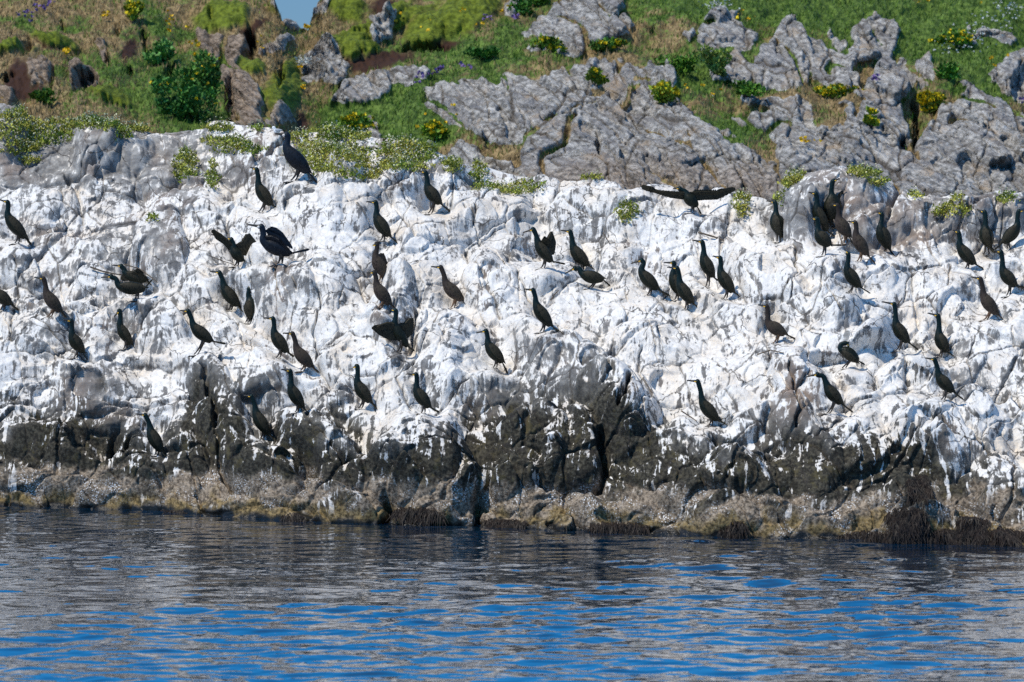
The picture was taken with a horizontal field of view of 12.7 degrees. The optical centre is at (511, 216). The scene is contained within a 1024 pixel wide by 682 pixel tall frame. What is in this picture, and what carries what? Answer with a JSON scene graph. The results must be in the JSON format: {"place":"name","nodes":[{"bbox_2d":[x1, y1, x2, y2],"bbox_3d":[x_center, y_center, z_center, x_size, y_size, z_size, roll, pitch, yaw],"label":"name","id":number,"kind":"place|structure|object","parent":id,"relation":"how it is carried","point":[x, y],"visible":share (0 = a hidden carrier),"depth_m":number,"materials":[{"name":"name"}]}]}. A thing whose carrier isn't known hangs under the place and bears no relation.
{"place":"outdoors","nodes":[
{"label":"outdoors","id":0,"kind":"place"},
{"bbox_2d":[275,0,318,29],"label":"sky","id":1,"kind":"structure","parent":0,"point":[299,11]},
{"bbox_2d":[0,103,1023,545],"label":"islet rock","id":2,"kind":"object","parent":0,"point":[578,421],"visible":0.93,"depth_m":63.13,"materials":[{"name":"stone"}]},
{"bbox_2d":[0,289,18,311],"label":"shag","id":3,"kind":"object","parent":2,"relation":"on","point":[5,300],"visible":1,"depth_m":67.25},
{"bbox_2d":[0,199,31,244],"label":"shag","id":4,"kind":"object","parent":2,"relation":"on","point":[15,226],"visible":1,"depth_m":68.67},
{"bbox_2d":[0,134,41,155],"bbox_3d":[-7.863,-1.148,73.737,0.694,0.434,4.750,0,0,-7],"label":"flowering herb","id":5,"kind":"object","parent":2,"relation":"on","point":[32,147],"visible":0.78,"depth_m":71.73,"materials":[{"name":"green plant"}]},
{"bbox_2d":[18,151,42,164],"bbox_3d":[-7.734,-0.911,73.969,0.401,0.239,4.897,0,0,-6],"label":"flowering herb","id":6,"kind":"object","parent":2,"relation":"on","point":[31,157],"visible":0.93,"depth_m":71.66,"materials":[{"name":"green plant"}]},
{"bbox_2d":[0,103,74,150],"bbox_3d":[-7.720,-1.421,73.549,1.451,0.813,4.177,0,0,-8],"label":"flowering herb","id":7,"kind":"object","parent":2,"relation":"on","point":[52,129],"visible":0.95,"depth_m":72.22,"materials":[{"name":"green plant"}]},
{"bbox_2d":[34,276,66,319],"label":"shag","id":8,"kind":"object","parent":2,"relation":"on","point":[52,301],"visible":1,"depth_m":66.22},
{"bbox_2d":[63,318,86,359],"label":"shag","id":9,"kind":"object","parent":2,"relation":"on","point":[76,343],"visible":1,"depth_m":65.73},
{"bbox_2d":[48,110,122,131],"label":"flowering herb","id":10,"kind":"object","parent":2,"relation":"on","point":[90,120],"visible":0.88,"depth_m":72.03,"materials":[{"name":"green plant"}]},
{"bbox_2d":[111,120,134,141],"bbox_3d":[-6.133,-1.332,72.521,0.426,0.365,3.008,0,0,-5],"label":"flowering herb","id":11,"kind":"object","parent":2,"relation":"on","point":[125,129],"visible":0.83,"depth_m":71.55,"materials":[{"name":"green plant"}]},
{"bbox_2d":[114,308,134,350],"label":"shag","id":12,"kind":"object","parent":2,"relation":"on","point":[124,334],"visible":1,"depth_m":66.11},
{"bbox_2d":[101,274,152,302],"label":"shag","id":13,"kind":"object","parent":2,"relation":"on","point":[132,288],"visible":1,"depth_m":66.48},
{"bbox_2d":[112,264,150,284],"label":"shag","id":14,"kind":"object","parent":2,"relation":"on","point":[137,276],"visible":0.93,"depth_m":67.58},
{"bbox_2d":[127,120,152,132],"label":"flowering herb","id":15,"kind":"object","parent":2,"relation":"on","point":[141,128],"visible":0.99,"depth_m":72.34,"materials":[{"name":"green plant"}]},
{"bbox_2d":[135,413,166,457],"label":"shag","id":16,"kind":"object","parent":2,"relation":"on","point":[154,438],"visible":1,"depth_m":63.05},
{"bbox_2d":[170,144,200,182],"bbox_3d":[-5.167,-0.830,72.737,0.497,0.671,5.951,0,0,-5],"label":"flowering herb","id":17,"kind":"object","parent":2,"relation":"on","point":[185,168],"visible":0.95,"depth_m":70.62,"materials":[{"name":"green plant"}]},
{"bbox_2d":[180,309,225,356],"bbox_3d":[-4.310,1.618,64.327,0.648,0.677,0.168,0,0,0],"label":"shag","id":18,"kind":"object","parent":2,"relation":"on","point":[201,333],"visible":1,"depth_m":64.29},
{"bbox_2d":[202,156,221,189],"bbox_3d":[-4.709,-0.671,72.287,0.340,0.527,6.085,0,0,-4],"label":"flowering herb","id":19,"kind":"object","parent":2,"relation":"on","point":[212,175],"visible":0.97,"depth_m":69.84,"materials":[{"name":"green plant"}]},
{"bbox_2d":[198,116,234,132],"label":"flowering herb","id":20,"kind":"object","parent":2,"relation":"on","point":[217,126],"visible":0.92,"depth_m":70.83,"materials":[{"name":"green plant"}]},
{"bbox_2d":[210,270,242,311],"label":"shag","id":21,"kind":"object","parent":2,"relation":"on","point":[229,295],"visible":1,"depth_m":66.20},
{"bbox_2d":[199,130,253,151],"bbox_3d":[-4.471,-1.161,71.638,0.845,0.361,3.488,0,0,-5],"label":"flowering herb","id":22,"kind":"object","parent":2,"relation":"on","point":[230,138],"visible":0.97,"depth_m":70.41,"materials":[{"name":"green plant"}]},
{"bbox_2d":[211,229,255,267],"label":"shag","id":23,"kind":"object","parent":2,"relation":"on","point":[239,251],"visible":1,"depth_m":66.37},
{"bbox_2d":[215,139,268,155],"bbox_3d":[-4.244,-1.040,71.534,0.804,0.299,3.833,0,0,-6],"label":"flowering herb","id":24,"kind":"object","parent":2,"relation":"on","point":[248,149],"visible":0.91,"depth_m":69.92,"materials":[{"name":"green plant"}]},
{"bbox_2d":[243,286,254,324],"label":"shag","id":25,"kind":"object","parent":2,"relation":"on","point":[249,307],"visible":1,"depth_m":65.89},
{"bbox_2d":[244,394,273,439],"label":"shag","id":26,"kind":"object","parent":2,"relation":"on","point":[261,423],"visible":1,"depth_m":62.54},
{"bbox_2d":[250,167,275,212],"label":"shag","id":27,"kind":"object","parent":2,"relation":"on","point":[263,194],"visible":1,"depth_m":68.19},
{"bbox_2d":[247,224,309,266],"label":"great cormorant","id":28,"kind":"object","parent":2,"relation":"on","point":[275,241],"visible":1,"depth_m":65.55,"materials":[{"name":"black"}]},
{"bbox_2d":[264,316,293,358],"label":"shag","id":29,"kind":"object","parent":2,"relation":"on","point":[279,341],"visible":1,"depth_m":63.81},
{"bbox_2d":[281,368,308,414],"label":"shag","id":30,"kind":"object","parent":2,"relation":"on","point":[295,395],"visible":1,"depth_m":61.87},
{"bbox_2d":[275,132,316,182],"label":"great cormorant","id":31,"kind":"object","parent":2,"relation":"on","point":[296,160],"visible":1,"depth_m":68.07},
{"bbox_2d":[289,126,308,143],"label":"flowering herb","id":32,"kind":"object","parent":2,"relation":"on","point":[302,134],"visible":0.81,"depth_m":70.17,"materials":[{"name":"green plant"}]},
{"bbox_2d":[283,331,318,372],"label":"shag","id":33,"kind":"object","parent":2,"relation":"on","point":[303,357],"visible":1,"depth_m":63.15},
{"bbox_2d":[282,133,380,174],"bbox_3d":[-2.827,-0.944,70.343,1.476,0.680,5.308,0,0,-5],"label":"flowering herb","id":34,"kind":"object","parent":2,"relation":"on","point":[347,152],"visible":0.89,"depth_m":68.67,"materials":[{"name":"green plant"}]},
{"bbox_2d":[308,119,371,141],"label":"flowering herb","id":35,"kind":"object","parent":2,"relation":"on","point":[333,131],"visible":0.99,"depth_m":69.57,"materials":[{"name":"green plant"}]},
{"bbox_2d":[331,160,384,180],"bbox_3d":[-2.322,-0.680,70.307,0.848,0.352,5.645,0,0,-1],"label":"flowering herb","id":36,"kind":"object","parent":2,"relation":"on","point":[376,171],"visible":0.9,"depth_m":67.86,"materials":[{"name":"green plant"}]},
{"bbox_2d":[353,364,376,410],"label":"shag","id":37,"kind":"object","parent":2,"relation":"on","point":[362,391],"visible":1,"depth_m":62.19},
{"bbox_2d":[372,242,387,282],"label":"shag","id":38,"kind":"object","parent":2,"relation":"on","point":[379,262],"visible":0.98,"depth_m":65.28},
{"bbox_2d":[367,270,394,309],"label":"shag","id":39,"kind":"object","parent":2,"relation":"on","point":[382,294],"visible":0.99,"depth_m":63.95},
{"bbox_2d":[366,200,397,243],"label":"shag","id":40,"kind":"object","parent":2,"relation":"on","point":[381,224],"visible":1,"depth_m":66.55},
{"bbox_2d":[372,308,414,352],"bbox_3d":[-1.611,1.562,62.889,0.622,0.637,0.197,0,0,-16],"label":"shag","id":41,"kind":"object","parent":2,"relation":"on","point":[394,330],"visible":1,"depth_m":62.88,"materials":[{"name":"black"}]},
{"bbox_2d":[373,152,435,172],"bbox_3d":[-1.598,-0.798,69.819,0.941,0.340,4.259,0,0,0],"label":"flowering herb","id":42,"kind":"object","parent":2,"relation":"on","point":[394,164],"visible":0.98,"depth_m":68.22,"materials":[{"name":"green plant"}]},
{"bbox_2d":[373,133,440,163],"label":"flowering herb","id":43,"kind":"object","parent":2,"relation":"on","point":[426,148],"visible":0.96,"depth_m":68.94,"materials":[{"name":"green plant"}]},
{"bbox_2d":[407,372,439,414],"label":"shag","id":44,"kind":"object","parent":2,"relation":"on","point":[421,397],"visible":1,"depth_m":60.95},
{"bbox_2d":[418,170,449,214],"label":"shag","id":45,"kind":"object","parent":2,"relation":"on","point":[432,194],"visible":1,"depth_m":67.33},
{"bbox_2d":[431,265,465,308],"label":"shag","id":46,"kind":"object","parent":2,"relation":"on","point":[453,291],"visible":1,"depth_m":64.70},
{"bbox_2d":[438,154,464,172],"bbox_3d":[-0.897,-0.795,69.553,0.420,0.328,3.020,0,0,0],"label":"flowering herb","id":47,"kind":"object","parent":2,"relation":"on","point":[450,160],"visible":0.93,"depth_m":68.24,"materials":[{"name":"green plant"}]},
{"bbox_2d":[467,155,490,190],"bbox_3d":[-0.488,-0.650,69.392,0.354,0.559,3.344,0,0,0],"label":"flowering herb","id":48,"kind":"object","parent":2,"relation":"on","point":[478,173],"visible":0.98,"depth_m":68.57,"materials":[{"name":"green plant"}]},
{"bbox_2d":[476,329,507,373],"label":"shag","id":49,"kind":"object","parent":2,"relation":"on","point":[494,352],"visible":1,"depth_m":62.70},
{"bbox_2d":[481,173,546,194],"bbox_3d":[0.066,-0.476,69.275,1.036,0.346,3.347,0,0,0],"label":"flowering herb","id":50,"kind":"object","parent":2,"relation":"on","point":[515,189],"visible":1,"depth_m":68.27,"materials":[{"name":"green plant"}]},
{"bbox_2d":[524,288,561,333],"bbox_3d":[0.431,1.278,62.341,0.542,0.639,0.163,0,0,0],"label":"shag","id":51,"kind":"object","parent":2,"relation":"on","point":[542,315],"visible":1,"depth_m":62.30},
{"bbox_2d":[523,227,564,269],"bbox_3d":[0.451,0.449,64.794,0.596,0.613,0.201,0,0,-9],"label":"shag","id":52,"kind":"object","parent":2,"relation":"on","point":[545,246],"visible":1,"depth_m":64.75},
{"bbox_2d":[561,229,593,269],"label":"shag","id":53,"kind":"object","parent":2,"relation":"on","point":[578,255],"visible":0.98,"depth_m":66.11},
{"bbox_2d":[565,266,609,289],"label":"shag","id":54,"kind":"object","parent":2,"relation":"on","point":[592,277],"visible":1,"depth_m":64.65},
{"bbox_2d":[161,474,1023,546],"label":"seaweed","id":55,"kind":"object","parent":2,"relation":"on","point":[910,526],"visible":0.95,"depth_m":56.74,"materials":[{"name":"plant"}]},
{"bbox_2d":[613,196,643,223],"bbox_3d":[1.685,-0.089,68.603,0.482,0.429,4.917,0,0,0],"label":"flowering herb","id":56,"kind":"object","parent":2,"relation":"on","point":[627,215],"visible":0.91,"depth_m":66.28,"materials":[{"name":"green plant"}]},
{"bbox_2d":[631,258,669,295],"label":"shag","id":57,"kind":"object","parent":2,"relation":"on","point":[648,280],"visible":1,"depth_m":63.93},
{"bbox_2d":[664,260,679,301],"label":"shag","id":58,"kind":"object","parent":2,"relation":"on","point":[672,278],"visible":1,"depth_m":63.94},
{"bbox_2d":[667,266,696,310],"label":"shag","id":59,"kind":"object","parent":2,"relation":"on","point":[684,292],"visible":1,"depth_m":63.56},
{"bbox_2d":[641,185,734,214],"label":"shag","id":60,"kind":"object","parent":2,"relation":"on","point":[692,198],"visible":1,"depth_m":66.25,"materials":[{"name":"black"}]},
{"bbox_2d":[692,239,717,288],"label":"shag","id":61,"kind":"object","parent":2,"relation":"on","point":[707,265],"visible":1,"depth_m":64.01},
{"bbox_2d":[687,379,726,426],"bbox_3d":[2.541,2.424,59.911,0.546,0.636,0.156,0,0,0],"label":"shag","id":62,"kind":"object","parent":2,"relation":"on","point":[708,410],"visible":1,"depth_m":59.87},
{"bbox_2d":[713,255,741,299],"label":"shag","id":63,"kind":"object","parent":2,"relation":"on","point":[725,280],"visible":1,"depth_m":63.51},
{"bbox_2d":[729,187,752,217],"bbox_3d":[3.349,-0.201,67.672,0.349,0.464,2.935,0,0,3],"label":"flowering herb","id":64,"kind":"object","parent":2,"relation":"on","point":[744,197],"visible":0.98,"depth_m":66.46,"materials":[{"name":"green plant"}]},
{"bbox_2d":[767,200,783,243],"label":"shag","id":65,"kind":"object","parent":2,"relation":"on","point":[776,222],"visible":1,"depth_m":65.09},
{"bbox_2d":[758,304,794,343],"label":"shag","id":66,"kind":"object","parent":2,"relation":"on","point":[777,329],"visible":1,"depth_m":61.37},
{"bbox_2d":[777,163,806,188],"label":"flowering herb","id":67,"kind":"object","parent":2,"relation":"on","point":[793,176],"visible":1,"depth_m":66.29,"materials":[{"name":"green plant"}]},
{"bbox_2d":[808,191,834,236],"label":"shag","id":68,"kind":"object","parent":2,"relation":"on","point":[819,212],"visible":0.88,"depth_m":64.78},
{"bbox_2d":[811,217,841,257],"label":"shag","id":69,"kind":"object","parent":2,"relation":"on","point":[822,238],"visible":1,"depth_m":63.19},
{"bbox_2d":[806,372,852,415],"bbox_3d":[4.065,2.268,59.103,0.618,0.560,0.154,0,0,0],"label":"shag","id":70,"kind":"object","parent":2,"relation":"on","point":[832,394],"visible":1,"depth_m":59.07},
{"bbox_2d":[823,178,843,227],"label":"shag","id":71,"kind":"object","parent":2,"relation":"on","point":[829,209],"visible":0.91,"depth_m":64.95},
{"bbox_2d":[831,203,852,244],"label":"shag","id":72,"kind":"object","parent":2,"relation":"on","point":[842,226],"visible":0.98,"depth_m":64.04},
{"bbox_2d":[838,341,864,369],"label":"shag","id":73,"kind":"object","parent":2,"relation":"on","point":[848,353],"visible":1,"depth_m":60.41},
{"bbox_2d":[844,251,869,293],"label":"shag","id":74,"kind":"object","parent":2,"relation":"on","point":[851,275],"visible":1,"depth_m":62.20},
{"bbox_2d":[847,220,874,263],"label":"shag","id":75,"kind":"object","parent":2,"relation":"on","point":[860,244],"visible":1,"depth_m":63.35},
{"bbox_2d":[845,161,883,177],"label":"flowering herb","id":76,"kind":"object","parent":2,"relation":"on","point":[859,169],"visible":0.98,"depth_m":65.66,"materials":[{"name":"green plant"}]},
{"bbox_2d":[866,172,890,186],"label":"flowering herb","id":77,"kind":"object","parent":2,"relation":"on","point":[878,181],"visible":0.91,"depth_m":65.51,"materials":[{"name":"green plant"}]},
{"bbox_2d":[876,211,894,255],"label":"shag","id":78,"kind":"object","parent":2,"relation":"on","point":[883,236],"visible":1,"depth_m":63.95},
{"bbox_2d":[882,301,918,352],"bbox_3d":[5.120,1.457,60.874,0.494,0.687,0.161,0,0,0],"label":"shag","id":79,"kind":"object","parent":2,"relation":"on","point":[900,332],"visible":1,"depth_m":60.84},
{"bbox_2d":[927,313,953,357],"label":"shag","id":80,"kind":"object","parent":2,"relation":"on","point":[941,341],"visible":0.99,"depth_m":61.02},
{"bbox_2d":[925,357,963,399],"bbox_3d":[5.508,2.076,58.791,0.498,0.574,0.153,0,0,0],"label":"shag","id":81,"kind":"object","parent":2,"relation":"on","point":[944,383],"visible":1,"depth_m":58.76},
{"bbox_2d":[929,197,971,217],"bbox_3d":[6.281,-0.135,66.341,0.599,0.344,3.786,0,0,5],"label":"flowering herb","id":82,"kind":"object","parent":2,"relation":"on","point":[944,207],"visible":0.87,"depth_m":64.76,"materials":[{"name":"green plant"}]},
{"bbox_2d":[953,229,983,269],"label":"shag","id":83,"kind":"object","parent":2,"relation":"on","point":[965,254],"visible":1,"depth_m":63.35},
{"bbox_2d":[977,209,995,256],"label":"shag","id":84,"kind":"object","parent":2,"relation":"on","point":[986,236],"visible":0.99,"depth_m":64.34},
{"bbox_2d":[971,276,1003,321],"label":"shag","id":85,"kind":"object","parent":2,"relation":"on","point":[988,303],"visible":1,"depth_m":61.82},
{"bbox_2d":[995,187,1019,203],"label":"flowering herb","id":86,"kind":"object","parent":2,"relation":"on","point":[1002,198],"visible":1,"depth_m":65.02,"materials":[{"name":"green plant"}]},
{"bbox_2d":[994,209,1023,250],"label":"shag","id":87,"kind":"object","parent":2,"relation":"on","point":[1011,233],"visible":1,"depth_m":63.96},
{"bbox_2d":[994,249,1023,297],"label":"shag","id":88,"kind":"object","parent":2,"relation":"on","point":[1007,277],"visible":1,"depth_m":62.35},
{"bbox_2d":[0,506,1023,681],"bbox_3d":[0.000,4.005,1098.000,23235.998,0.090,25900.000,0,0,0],"label":"water","id":89,"kind":"structure","parent":0,"point":[114,595],"depth_m":47.45,"materials":[{"name":"blue liquid"}]},
{"bbox_2d":[0,0,1023,200],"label":"hill","id":90,"kind":"structure","parent":0,"point":[975,148],"depth_m":106.04,"materials":[{"name":"stone"}]},
{"bbox_2d":[28,87,56,104],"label":"shrub","id":91,"kind":"object","parent":90,"relation":"on","point":[44,95],"visible":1,"depth_m":100.93,"materials":[{"name":"green plant"}]},
{"bbox_2d":[123,0,144,20],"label":"flowering plant","id":92,"kind":"object","parent":90,"relation":"on","point":[133,9],"visible":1,"depth_m":111.23,"materials":[{"name":"yellow plant"}]},
{"bbox_2d":[142,37,176,72],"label":"shrub","id":93,"kind":"object","parent":90,"relation":"on","point":[162,52],"visible":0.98,"depth_m":107.28,"materials":[{"name":"green plant"}]},
{"bbox_2d":[148,74,221,122],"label":"shrub","id":94,"kind":"object","parent":90,"relation":"on","point":[182,105],"visible":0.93,"depth_m":100.83,"materials":[{"name":"green plant"}]},
{"bbox_2d":[171,49,223,102],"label":"flowering plant","id":95,"kind":"object","parent":90,"relation":"on","point":[205,79],"visible":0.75,"depth_m":102.90,"materials":[{"name":"green plant"}]},
{"bbox_2d":[334,109,382,132],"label":"flowering plant","id":96,"kind":"object","parent":90,"relation":"on","point":[358,119],"visible":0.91,"depth_m":104.00,"materials":[{"name":"green plant"}]},
{"bbox_2d":[420,119,451,141],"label":"flowering plant","id":97,"kind":"object","parent":90,"relation":"on","point":[435,128],"visible":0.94,"depth_m":102.02,"materials":[{"name":"green plant"}]},
{"bbox_2d":[463,45,501,60],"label":"shrub","id":98,"kind":"object","parent":90,"relation":"on","point":[490,51],"visible":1,"depth_m":110.27,"materials":[{"name":"green plant"}]},
{"bbox_2d":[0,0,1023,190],"bbox_3d":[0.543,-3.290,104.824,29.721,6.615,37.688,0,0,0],"label":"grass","id":99,"kind":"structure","parent":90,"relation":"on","point":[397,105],"depth_m":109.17,"materials":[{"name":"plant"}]},
{"bbox_2d":[16,0,1023,102],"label":"purple flowers","id":100,"kind":"object","parent":90,"relation":"on","point":[440,68],"visible":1,"depth_m":109.79,"materials":[{"name":"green plant"}]},
{"bbox_2d":[507,0,537,15],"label":"shrub","id":101,"kind":"object","parent":90,"relation":"on","point":[520,6],"visible":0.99,"depth_m":115.70,"materials":[{"name":"green plant"}]},
{"bbox_2d":[62,0,1009,142],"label":"yellow flowers","id":102,"kind":"object","parent":90,"relation":"on","point":[66,50],"visible":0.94,"depth_m":109.91,"materials":[{"name":"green plant"}]},
{"bbox_2d":[525,32,567,52],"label":"flowering plant","id":103,"kind":"object","parent":90,"relation":"on","point":[548,42],"visible":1,"depth_m":109.77,"materials":[{"name":"green plant"}]},
{"bbox_2d":[584,66,609,85],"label":"flowering plant","id":104,"kind":"object","parent":90,"relation":"on","point":[595,75],"visible":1,"depth_m":105.25,"materials":[{"name":"green plant"}]},
{"bbox_2d":[588,36,628,51],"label":"flowering plant","id":105,"kind":"object","parent":90,"relation":"on","point":[603,44],"visible":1,"depth_m":109.35,"materials":[{"name":"green plant"}]},
{"bbox_2d":[295,0,1022,68],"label":"white flowers","id":106,"kind":"object","parent":90,"relation":"on","point":[307,61],"visible":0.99,"depth_m":112.85,"materials":[{"name":"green plant"}]},
{"bbox_2d":[648,79,680,103],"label":"flowering plant","id":107,"kind":"object","parent":90,"relation":"on","point":[663,91],"visible":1,"depth_m":102.76,"materials":[{"name":"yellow plant"}]},
{"bbox_2d":[654,50,704,75],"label":"shrub","id":108,"kind":"object","parent":90,"relation":"on","point":[681,64],"visible":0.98,"depth_m":106.49,"materials":[{"name":"green plant"}]},
{"bbox_2d":[696,42,732,77],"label":"shrub","id":109,"kind":"object","parent":90,"relation":"on","point":[718,60],"visible":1,"depth_m":105.92,"materials":[{"name":"green plant"}]},
{"bbox_2d":[730,79,765,99],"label":"shrub","id":110,"kind":"object","parent":90,"relation":"on","point":[745,88],"visible":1,"depth_m":103.70,"materials":[{"name":"green plant"}]},
{"bbox_2d":[812,82,864,97],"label":"flowering plant","id":111,"kind":"object","parent":90,"relation":"on","point":[833,90],"visible":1,"depth_m":104.60,"materials":[{"name":"yellow plant"}]},
{"bbox_2d":[863,105,879,128],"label":"flowering plant","id":112,"kind":"object","parent":90,"relation":"on","point":[869,119],"visible":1,"depth_m":100.78,"materials":[{"name":"green plant"}]},
{"bbox_2d":[914,89,946,115],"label":"flowering plant","id":113,"kind":"object","parent":90,"relation":"on","point":[931,102],"visible":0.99,"depth_m":104.98,"materials":[{"name":"yellow plant"}]},
{"bbox_2d":[933,61,961,79],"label":"shrub","id":114,"kind":"object","parent":90,"relation":"on","point":[950,70],"visible":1,"depth_m":107.64,"materials":[{"name":"green plant"}]},
{"bbox_2d":[928,27,974,45],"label":"flowering plant","id":115,"kind":"object","parent":90,"relation":"on","point":[958,39],"visible":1,"depth_m":112.68,"materials":[{"name":"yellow plant"}]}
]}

